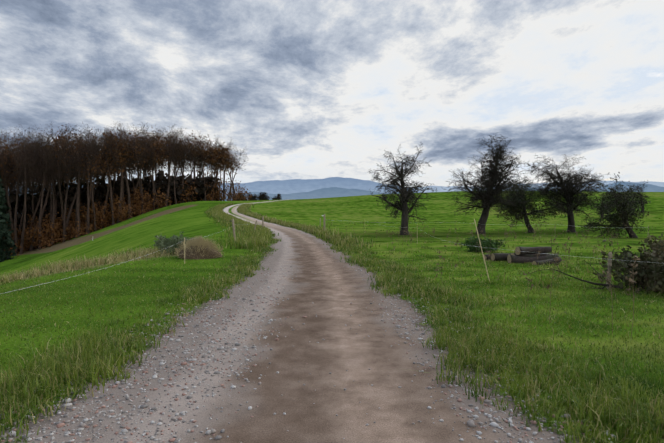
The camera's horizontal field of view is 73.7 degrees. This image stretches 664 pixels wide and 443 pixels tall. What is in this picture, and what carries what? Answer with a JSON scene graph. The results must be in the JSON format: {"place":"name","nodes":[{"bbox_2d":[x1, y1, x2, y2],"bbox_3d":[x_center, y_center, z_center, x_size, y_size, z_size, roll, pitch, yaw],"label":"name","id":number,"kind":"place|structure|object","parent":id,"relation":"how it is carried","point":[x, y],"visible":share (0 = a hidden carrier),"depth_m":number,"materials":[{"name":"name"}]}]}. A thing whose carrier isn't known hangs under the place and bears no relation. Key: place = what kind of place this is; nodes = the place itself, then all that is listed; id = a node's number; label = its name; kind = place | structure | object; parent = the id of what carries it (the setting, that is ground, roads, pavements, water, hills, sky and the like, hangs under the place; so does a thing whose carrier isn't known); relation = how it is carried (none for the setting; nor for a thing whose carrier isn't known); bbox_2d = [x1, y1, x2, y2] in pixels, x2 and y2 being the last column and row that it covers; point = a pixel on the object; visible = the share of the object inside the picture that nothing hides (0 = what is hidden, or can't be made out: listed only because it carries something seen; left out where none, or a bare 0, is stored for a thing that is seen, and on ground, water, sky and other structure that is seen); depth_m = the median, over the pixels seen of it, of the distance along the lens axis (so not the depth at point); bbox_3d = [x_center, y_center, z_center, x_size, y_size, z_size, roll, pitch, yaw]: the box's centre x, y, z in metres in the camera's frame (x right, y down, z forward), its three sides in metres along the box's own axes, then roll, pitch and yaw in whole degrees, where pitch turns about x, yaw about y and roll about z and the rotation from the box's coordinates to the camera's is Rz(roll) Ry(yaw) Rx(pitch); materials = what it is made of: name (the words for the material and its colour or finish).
{"place":"outdoors","nodes":[
{"label":"outdoors","id":0,"kind":"place"},
{"bbox_2d":[220,177,423,196],"bbox_3d":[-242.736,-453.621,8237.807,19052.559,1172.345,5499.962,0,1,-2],"label":"mountain","id":1,"kind":"structure","parent":0,"point":[290,186],"depth_m":10941.56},
{"bbox_2d":[0,191,663,442],"bbox_3d":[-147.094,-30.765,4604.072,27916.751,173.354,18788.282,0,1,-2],"label":"grass field","id":2,"kind":"structure","parent":0,"point":[339,350],"depth_m":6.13,"materials":[{"name":"green plant"}]},
{"bbox_2d":[0,140,13,183],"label":"beech tree","id":3,"kind":"object","parent":2,"relation":"on","point":[4,159],"visible":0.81,"depth_m":110.53,"materials":[{"name":"brown plant"}]},
{"bbox_2d":[0,175,16,261],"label":"spruce tree","id":4,"kind":"object","parent":2,"relation":"on","point":[6,242],"visible":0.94,"depth_m":101.40,"materials":[{"name":"green plant"}]},
{"bbox_2d":[0,140,19,193],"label":"beech tree","id":5,"kind":"object","parent":2,"relation":"on","point":[7,181],"visible":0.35,"depth_m":112.75,"materials":[{"name":"brown plant"}]},
{"bbox_2d":[0,131,20,190],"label":"beech tree","id":6,"kind":"object","parent":2,"relation":"on","point":[8,148],"visible":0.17,"depth_m":126.59,"materials":[{"name":"brown plant"}]},
{"bbox_2d":[0,145,26,197],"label":"beech tree","id":7,"kind":"object","parent":2,"relation":"on","point":[13,179],"visible":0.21,"depth_m":118.98,"materials":[{"name":"brown plant"}]},
{"bbox_2d":[0,133,30,239],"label":"beech tree","id":8,"kind":"object","parent":2,"relation":"on","point":[10,215],"visible":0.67,"depth_m":112.75,"materials":[{"name":"brown plant"}]},
{"bbox_2d":[1,136,52,253],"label":"beech tree","id":9,"kind":"object","parent":2,"relation":"on","point":[15,222],"visible":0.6,"depth_m":113.03,"materials":[{"name":"brown plant"}]},
{"bbox_2d":[0,128,53,240],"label":"beech tree","id":10,"kind":"object","parent":2,"relation":"on","point":[39,187],"visible":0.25,"depth_m":119.17,"materials":[{"name":"brown plant"}]},
{"bbox_2d":[12,132,41,251],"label":"beech tree","id":11,"kind":"object","parent":2,"relation":"on","point":[20,226],"visible":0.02,"depth_m":118.87,"materials":[{"name":"brown plant"}]},
{"bbox_2d":[8,127,46,253],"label":"beech tree","id":12,"kind":"object","parent":2,"relation":"on","point":[24,218],"visible":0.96,"depth_m":111.25,"materials":[{"name":"brown plant"}]},
{"bbox_2d":[8,126,50,247],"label":"beech tree","id":13,"kind":"object","parent":2,"relation":"on","point":[30,152],"visible":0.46,"depth_m":116.51,"materials":[{"name":"brown plant"}]},
{"bbox_2d":[15,134,58,234],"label":"beech tree","id":14,"kind":"object","parent":2,"relation":"on","point":[31,195],"visible":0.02,"depth_m":124.78,"materials":[{"name":"brown plant"}]},
{"bbox_2d":[15,137,68,245],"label":"beech tree","id":15,"kind":"object","parent":2,"relation":"on","point":[53,215],"visible":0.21,"depth_m":116.15,"materials":[{"name":"brown plant"}]},
{"bbox_2d":[26,133,63,250],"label":"beech tree","id":16,"kind":"object","parent":2,"relation":"on","point":[35,211],"visible":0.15,"depth_m":117.64,"materials":[{"name":"brown plant"}]},
{"bbox_2d":[14,137,81,250],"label":"beech tree","id":17,"kind":"object","parent":2,"relation":"on","point":[43,210],"visible":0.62,"depth_m":115.60,"materials":[{"name":"brown plant"}]},
{"bbox_2d":[34,122,61,217],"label":"beech tree","id":18,"kind":"object","parent":2,"relation":"on","point":[45,141],"visible":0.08,"depth_m":126.15,"materials":[{"name":"brown plant"}]},
{"bbox_2d":[27,131,74,248],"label":"beech tree","id":19,"kind":"object","parent":2,"relation":"on","point":[43,187],"visible":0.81,"depth_m":113.20,"materials":[{"name":"brown plant"}]},
{"bbox_2d":[27,127,74,224],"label":"beech tree","id":20,"kind":"object","parent":2,"relation":"on","point":[50,172],"visible":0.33,"depth_m":118.10,"materials":[{"name":"brown plant"}]},
{"bbox_2d":[27,130,75,242],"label":"beech tree","id":21,"kind":"object","parent":2,"relation":"on","point":[54,182],"visible":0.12,"depth_m":121.73,"materials":[{"name":"brown plant"}]},
{"bbox_2d":[33,124,80,240],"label":"beech tree","id":22,"kind":"object","parent":2,"relation":"on","point":[61,199],"visible":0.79,"depth_m":114.67,"materials":[{"name":"brown plant"}]},
{"bbox_2d":[49,134,73,236],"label":"beech tree","id":23,"kind":"object","parent":2,"relation":"on","point":[65,192],"visible":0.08,"depth_m":124.24,"materials":[{"name":"brown plant"}]},
{"bbox_2d":[56,141,78,221],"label":"beech tree","id":24,"kind":"object","parent":2,"relation":"on","point":[65,183],"visible":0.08,"depth_m":124.90,"materials":[{"name":"brown plant"}]},
{"bbox_2d":[51,131,87,241],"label":"beech tree","id":25,"kind":"object","parent":2,"relation":"on","point":[64,219],"visible":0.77,"depth_m":114.85,"materials":[{"name":"brown plant"}]},
{"bbox_2d":[50,126,99,219],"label":"beech tree","id":26,"kind":"object","parent":2,"relation":"on","point":[81,201],"visible":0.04,"depth_m":130.76,"materials":[{"name":"brown plant"}]},
{"bbox_2d":[60,123,95,222],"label":"beech tree","id":27,"kind":"object","parent":2,"relation":"on","point":[75,160],"visible":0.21,"depth_m":124.07,"materials":[{"name":"brown plant"}]},
{"bbox_2d":[57,130,99,237],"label":"beech tree","id":28,"kind":"object","parent":2,"relation":"on","point":[77,183],"visible":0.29,"depth_m":119.91,"materials":[{"name":"brown plant"}]},
{"bbox_2d":[61,124,96,205],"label":"beech tree","id":29,"kind":"object","parent":2,"relation":"on","point":[75,148],"visible":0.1,"depth_m":125.89,"materials":[{"name":"brown plant"}]},
{"bbox_2d":[57,132,101,237],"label":"beech tree","id":30,"kind":"object","parent":2,"relation":"on","point":[78,212],"visible":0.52,"depth_m":116.50,"materials":[{"name":"brown plant"}]},
{"bbox_2d":[63,137,97,229],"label":"beech tree","id":31,"kind":"object","parent":2,"relation":"on","point":[80,174],"visible":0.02,"depth_m":123.02,"materials":[{"name":"brown plant"}]},
{"bbox_2d":[61,127,109,239],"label":"beech tree","id":32,"kind":"object","parent":2,"relation":"on","point":[69,213],"visible":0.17,"depth_m":119.42,"materials":[{"name":"brown plant"}]},
{"bbox_2d":[66,138,112,234],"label":"beech tree","id":33,"kind":"object","parent":2,"relation":"on","point":[86,179],"visible":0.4,"depth_m":119.00,"materials":[{"name":"brown plant"}]},
{"bbox_2d":[65,132,114,233],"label":"beech tree","id":34,"kind":"object","parent":2,"relation":"on","point":[88,222],"visible":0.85,"depth_m":115.75,"materials":[{"name":"brown plant"}]},
{"bbox_2d":[70,124,111,231],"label":"beech tree","id":35,"kind":"object","parent":2,"relation":"on","point":[94,171],"visible":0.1,"depth_m":123.89,"materials":[{"name":"brown plant"}]},
{"bbox_2d":[75,131,108,231],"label":"beech tree","id":36,"kind":"object","parent":2,"relation":"on","point":[91,180],"visible":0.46,"depth_m":118.05,"materials":[{"name":"brown plant"}]},
{"bbox_2d":[81,131,112,212],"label":"beech tree","id":37,"kind":"object","parent":2,"relation":"on","point":[96,176],"visible":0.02,"depth_m":129.94,"materials":[{"name":"brown plant"}]},
{"bbox_2d":[80,127,126,224],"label":"beech tree","id":38,"kind":"object","parent":2,"relation":"on","point":[111,198],"visible":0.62,"depth_m":119.36,"materials":[{"name":"brown plant"}]},
{"bbox_2d":[92,128,119,211],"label":"beech tree","id":39,"kind":"object","parent":2,"relation":"on","point":[101,193],"visible":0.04,"depth_m":133.86,"materials":[{"name":"brown plant"}]},
{"bbox_2d":[93,127,132,227],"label":"beech tree","id":40,"kind":"object","parent":2,"relation":"on","point":[105,204],"visible":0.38,"depth_m":121.56,"materials":[{"name":"brown plant"}]},
{"bbox_2d":[4,170,225,248],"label":"forest undergrowth","id":41,"kind":"object","parent":2,"relation":"on","point":[199,188],"visible":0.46,"depth_m":132.26,"materials":[{"name":"brown plant"}]},
{"bbox_2d":[96,124,135,218],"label":"beech tree","id":42,"kind":"object","parent":2,"relation":"on","point":[128,193],"visible":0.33,"depth_m":124.35,"materials":[{"name":"brown plant"}]},
{"bbox_2d":[95,132,138,226],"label":"beech tree","id":43,"kind":"object","parent":2,"relation":"on","point":[114,177],"visible":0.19,"depth_m":126.53,"materials":[{"name":"brown plant"}]},
{"bbox_2d":[95,123,145,221],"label":"beech tree","id":44,"kind":"object","parent":2,"relation":"on","point":[120,130],"visible":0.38,"depth_m":123.56,"materials":[{"name":"brown plant"}]},
{"bbox_2d":[102,124,142,223],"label":"beech tree","id":45,"kind":"object","parent":2,"relation":"on","point":[117,220],"visible":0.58,"depth_m":122.99,"materials":[{"name":"brown plant"}]},
{"bbox_2d":[102,129,144,219],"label":"beech tree","id":46,"kind":"object","parent":2,"relation":"on","point":[124,169],"visible":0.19,"depth_m":128.96,"materials":[{"name":"brown plant"}]},
{"bbox_2d":[0,125,251,255],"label":"brown forest leaves","id":47,"kind":"object","parent":2,"relation":"on","point":[57,236],"visible":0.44,"depth_m":123.09,"materials":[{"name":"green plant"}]},
{"bbox_2d":[118,123,150,213],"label":"beech tree","id":48,"kind":"object","parent":2,"relation":"on","point":[139,146],"visible":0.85,"depth_m":125.00,"materials":[{"name":"brown plant"}]},
{"bbox_2d":[126,140,143,215],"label":"beech tree","id":49,"kind":"object","parent":2,"relation":"on","point":[132,171],"visible":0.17,"depth_m":128.63,"materials":[{"name":"brown plant"}]},
{"bbox_2d":[126,126,150,213],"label":"beech tree","id":50,"kind":"object","parent":2,"relation":"on","point":[139,164],"visible":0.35,"depth_m":127.13,"materials":[{"name":"brown plant"}]},
{"bbox_2d":[127,135,154,215],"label":"beech tree","id":51,"kind":"object","parent":2,"relation":"on","point":[142,168],"visible":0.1,"depth_m":134.97,"materials":[{"name":"brown plant"}]},
{"bbox_2d":[131,128,161,217],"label":"beech tree","id":52,"kind":"object","parent":2,"relation":"on","point":[141,166],"visible":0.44,"depth_m":128.86,"materials":[{"name":"brown plant"}]},
{"bbox_2d":[130,131,167,208],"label":"beech tree","id":53,"kind":"object","parent":2,"relation":"on","point":[149,163],"visible":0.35,"depth_m":132.34,"materials":[{"name":"brown plant"}]},
{"bbox_2d":[128,130,169,177],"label":"beech tree","id":54,"kind":"object","parent":2,"relation":"on","point":[147,153],"visible":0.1,"depth_m":136.37,"materials":[{"name":"brown plant"}]},
{"bbox_2d":[140,134,162,209],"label":"beech tree","id":55,"kind":"object","parent":2,"relation":"on","point":[151,157],"visible":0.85,"depth_m":129.67,"materials":[{"name":"brown plant"}]},
{"bbox_2d":[143,131,163,210],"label":"beech tree","id":56,"kind":"object","parent":2,"relation":"on","point":[153,165],"visible":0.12,"depth_m":135.14,"materials":[{"name":"brown plant"}]},
{"bbox_2d":[142,133,168,207],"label":"beech tree","id":57,"kind":"object","parent":2,"relation":"on","point":[157,158],"visible":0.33,"depth_m":134.46,"materials":[{"name":"brown plant"}]},
{"bbox_2d":[157,127,179,205],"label":"beech tree","id":58,"kind":"object","parent":2,"relation":"on","point":[168,151],"visible":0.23,"depth_m":137.81,"materials":[{"name":"brown plant"}]},
{"bbox_2d":[159,138,180,204],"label":"beech tree","id":59,"kind":"object","parent":2,"relation":"on","point":[169,162],"visible":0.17,"depth_m":144.22,"materials":[{"name":"brown plant"}]},
{"bbox_2d":[153,231,193,253],"bbox_3d":[-5.880,0.873,16.825,1.821,0.987,1.871,0,1,-2],"label":"bush","id":60,"kind":"object","parent":2,"relation":"on","point":[166,243],"visible":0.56,"depth_m":16.45,"materials":[{"name":"green plant"}]},
{"bbox_2d":[156,127,190,203],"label":"beech tree","id":61,"kind":"object","parent":2,"relation":"on","point":[177,155],"visible":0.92,"depth_m":133.71,"materials":[{"name":"brown plant"}]},
{"bbox_2d":[159,124,191,206],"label":"beech tree","id":62,"kind":"object","parent":2,"relation":"on","point":[168,187],"visible":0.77,"depth_m":133.60,"materials":[{"name":"brown plant"}]},
{"bbox_2d":[170,128,197,202],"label":"beech tree","id":63,"kind":"object","parent":2,"relation":"on","point":[184,160],"visible":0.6,"depth_m":136.72,"materials":[{"name":"brown plant"}]},
{"bbox_2d":[173,142,199,175],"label":"beech tree","id":64,"kind":"object","parent":2,"relation":"on","point":[184,165],"visible":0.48,"depth_m":145.08,"materials":[{"name":"brown plant"}]},
{"bbox_2d":[171,141,202,201],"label":"beech tree","id":65,"kind":"object","parent":2,"relation":"on","point":[189,161],"visible":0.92,"depth_m":136.08,"materials":[{"name":"brown plant"}]},
{"bbox_2d":[185,145,199,177],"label":"beech tree","id":66,"kind":"object","parent":2,"relation":"on","point":[193,163],"visible":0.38,"depth_m":142.15,"materials":[{"name":"brown plant"}]},
{"bbox_2d":[173,235,223,259],"bbox_3d":[-4.574,0.897,15.293,1.881,0.871,1.712,0,1,-2],"label":"bush","id":67,"kind":"object","parent":2,"relation":"on","point":[200,248],"visible":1,"depth_m":14.92,"materials":[{"name":"plant"}]},
{"bbox_2d":[188,138,209,182],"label":"beech tree","id":68,"kind":"object","parent":2,"relation":"on","point":[197,154],"visible":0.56,"depth_m":140.57,"materials":[{"name":"brown plant"}]},
{"bbox_2d":[188,140,210,200],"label":"beech tree","id":69,"kind":"object","parent":2,"relation":"on","point":[202,166],"visible":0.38,"depth_m":139.53,"materials":[{"name":"brown plant"}]},
{"bbox_2d":[185,130,214,177],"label":"beech tree","id":70,"kind":"object","parent":2,"relation":"on","point":[199,151],"visible":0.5,"depth_m":140.06,"materials":[{"name":"brown plant"}]},
{"bbox_2d":[191,136,213,200],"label":"beech tree","id":71,"kind":"object","parent":2,"relation":"on","point":[201,160],"visible":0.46,"depth_m":141.44,"materials":[{"name":"brown plant"}]},
{"bbox_2d":[199,143,223,196],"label":"beech tree","id":72,"kind":"object","parent":2,"relation":"on","point":[210,159],"visible":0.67,"depth_m":139.76,"materials":[{"name":"brown plant"}]},
{"bbox_2d":[205,136,229,200],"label":"beech tree","id":73,"kind":"object","parent":2,"relation":"on","point":[217,169],"visible":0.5,"depth_m":140.54,"materials":[{"name":"brown plant"}]},
{"bbox_2d":[211,140,234,200],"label":"beech tree","id":74,"kind":"object","parent":2,"relation":"on","point":[223,163],"visible":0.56,"depth_m":139.40,"materials":[{"name":"brown plant"}]},
{"bbox_2d":[210,139,238,200],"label":"beech tree","id":75,"kind":"object","parent":2,"relation":"on","point":[224,170],"visible":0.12,"depth_m":146.33,"materials":[{"name":"brown plant"}]},
{"bbox_2d":[219,152,230,200],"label":"beech tree","id":76,"kind":"object","parent":2,"relation":"on","point":[224,177],"visible":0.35,"depth_m":141.83,"materials":[{"name":"brown plant"}]},
{"bbox_2d":[214,144,236,200],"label":"beech tree","id":77,"kind":"object","parent":2,"relation":"on","point":[228,172],"visible":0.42,"depth_m":141.35,"materials":[{"name":"brown plant"}]},
{"bbox_2d":[230,219,235,238],"bbox_3d":[-5.174,0.632,23.178,0.397,1.552,0.130,0,1,12],"label":"fence post","id":78,"kind":"object","parent":2,"relation":"on","point":[233,227],"visible":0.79,"depth_m":23.11,"materials":[{"name":"brown wood"}]},
{"bbox_2d":[1,224,247,293],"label":"fence wire","id":79,"kind":"object","parent":78,"relation":"attached to","point":[103,268],"visible":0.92,"depth_m":7.65,"materials":[{"name":"grey metal"}]},
{"bbox_2d":[228,151,237,200],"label":"beech tree","id":80,"kind":"object","parent":2,"relation":"on","point":[232,172],"visible":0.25,"depth_m":144.17,"materials":[{"name":"brown plant"}]},
{"bbox_2d":[227,144,246,200],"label":"beech tree","id":81,"kind":"object","parent":2,"relation":"on","point":[237,167],"visible":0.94,"depth_m":140.81,"materials":[{"name":"brown plant"}]},
{"bbox_2d":[236,192,253,200],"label":"distant tree","id":82,"kind":"object","parent":2,"relation":"on","point":[245,197],"visible":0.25,"depth_m":227.04,"materials":[{"name":"green plant"}]},
{"bbox_2d":[254,192,270,199],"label":"distant tree","id":83,"kind":"object","parent":2,"relation":"on","point":[262,196],"visible":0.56,"depth_m":224.95,"materials":[{"name":"green plant"}]},
{"bbox_2d":[270,194,281,199],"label":"distant tree","id":84,"kind":"object","parent":2,"relation":"on","point":[278,196],"visible":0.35,"depth_m":237.09,"materials":[{"name":"green plant"}]},
{"bbox_2d":[0,266,615,442],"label":"gravel stones","id":85,"kind":"object","parent":2,"relation":"on","point":[470,423],"visible":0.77,"depth_m":3.95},
{"bbox_2d":[368,142,436,234],"bbox_3d":[4.517,-2.108,29.224,4.710,6.581,4.394,1,2,38],"label":"orchard tree","id":86,"kind":"object","parent":2,"relation":"on","point":[407,195],"visible":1,"depth_m":29.18,"materials":[{"name":"black plant"}]},
{"bbox_2d":[474,219,489,281],"bbox_3d":[3.385,0.819,9.862,0.439,1.754,0.022,1,1,23],"label":"fence stake","id":87,"kind":"object","parent":2,"relation":"on","point":[481,250],"visible":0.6,"depth_m":9.87,"materials":[{"name":"brown wood"}]},
{"bbox_2d":[460,236,505,252],"bbox_3d":[5.986,0.959,17.558,1.676,0.771,1.268,0,1,-2],"label":"bush","id":88,"kind":"object","parent":2,"relation":"on","point":[487,242],"visible":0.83,"depth_m":17.36,"materials":[{"name":"green plant"}]},
{"bbox_2d":[442,135,524,233],"bbox_3d":[10.631,-2.499,31.520,5.737,7.353,5.371,0,1,-2],"label":"orchard tree","id":89,"kind":"object","parent":2,"relation":"on","point":[489,193],"visible":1,"depth_m":30.66,"materials":[{"name":"black plant"}]},
{"bbox_2d":[329,219,652,262],"bbox_3d":[3.474,0.347,18.221,4.722,0.407,28.226,0,1,-15],"label":"fence wire","id":90,"kind":"object","parent":2,"relation":"on","point":[532,252],"visible":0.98,"depth_m":9.11,"materials":[{"name":"grey metal"}]},
{"bbox_2d":[345,221,663,335],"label":"weed stalks","id":91,"kind":"object","parent":2,"relation":"on","point":[610,286],"visible":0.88,"depth_m":11.57,"materials":[{"name":"green plant"}]},
{"bbox_2d":[484,247,561,264],"bbox_3d":[6.135,1.075,14.125,1.724,0.612,1.944,-1,1,-22],"label":"log pile","id":92,"kind":"object","parent":2,"relation":"on","point":[527,255],"visible":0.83,"depth_m":13.78,"materials":[{"name":"brown wood"}]},
{"bbox_2d":[476,176,574,232],"bbox_3d":[14.941,-1.329,34.485,5.044,4.951,6.587,-1,2,-26],"label":"orchard tree","id":93,"kind":"object","parent":2,"relation":"on","point":[519,207],"visible":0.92,"depth_m":34.34,"materials":[{"name":"green plant"}]},
{"bbox_2d":[522,154,609,232],"bbox_3d":[18.070,-2.089,34.657,6.069,6.468,7.100,1,2,27],"label":"orchard tree","id":94,"kind":"object","parent":2,"relation":"on","point":[568,190],"visible":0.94,"depth_m":33.91,"materials":[{"name":"black plant"}]},
{"bbox_2d":[530,238,622,288],"bbox_3d":[4.945,0.853,9.061,1.691,1.014,0.602,0,1,-2],"label":"dead branch","id":95,"kind":"object","parent":2,"relation":"on","point":[614,286],"visible":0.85,"depth_m":8.95,"materials":[{"name":"brown wood"}]},
{"bbox_2d":[592,191,611,218],"bbox_3d":[36.124,-2.142,59.149,2.760,3.993,5.470,1,2,30],"label":"orchard tree","id":96,"kind":"object","parent":2,"relation":"on","point":[602,202],"visible":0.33,"depth_m":59.02,"materials":[{"name":"green plant"}]},
{"bbox_2d":[606,252,611,288],"bbox_3d":[5.631,1.172,9.014,0.129,1.102,0.079,0,1,-2],"label":"fence post","id":97,"kind":"object","parent":2,"relation":"on","point":[609,263],"visible":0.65,"depth_m":8.98,"materials":[{"name":"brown wood"}]},
{"bbox_2d":[575,172,648,237],"bbox_3d":[16.262,-0.637,25.256,3.833,4.349,3.744,0,1,-2],"label":"orchard tree","id":98,"kind":"object","parent":2,"relation":"on","point":[623,215],"visible":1,"depth_m":25.20,"materials":[{"name":"green plant"}]},
{"bbox_2d":[603,184,642,209],"bbox_3d":[40.328,-2.900,61.845,5.408,4.903,5.278,1,2,28],"label":"orchard tree","id":99,"kind":"object","parent":2,"relation":"on","point":[631,190],"visible":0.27,"depth_m":60.10,"materials":[{"name":"green plant"}]},
{"bbox_2d":[593,235,663,294],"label":"bramble bush","id":100,"kind":"object","parent":2,"relation":"on","point":[649,275],"visible":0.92,"depth_m":8.71,"materials":[{"name":"green plant"}]},
{"bbox_2d":[631,180,649,211],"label":"orchard tree","id":101,"kind":"object","parent":2,"relation":"on","point":[642,197],"visible":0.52,"depth_m":66.95,"materials":[{"name":"green plant"}]},
{"bbox_2d":[625,231,663,270],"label":"bramble bush","id":102,"kind":"object","parent":2,"relation":"on","point":[660,240],"visible":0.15,"depth_m":10.46,"materials":[{"name":"green plant"}]},
{"bbox_2d":[0,0,663,186],"label":"sky","id":103,"kind":"structure","parent":0,"point":[311,89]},
{"bbox_2d":[19,182,663,200],"bbox_3d":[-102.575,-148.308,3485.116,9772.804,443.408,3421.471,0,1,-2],"label":"mountain","id":104,"kind":"structure","parent":0,"point":[330,192],"depth_m":5175.73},
{"bbox_2d":[418,180,663,192],"bbox_3d":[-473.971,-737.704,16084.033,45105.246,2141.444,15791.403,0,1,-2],"label":"mountain","id":105,"kind":"structure","parent":0,"point":[442,188],"depth_m":21830.65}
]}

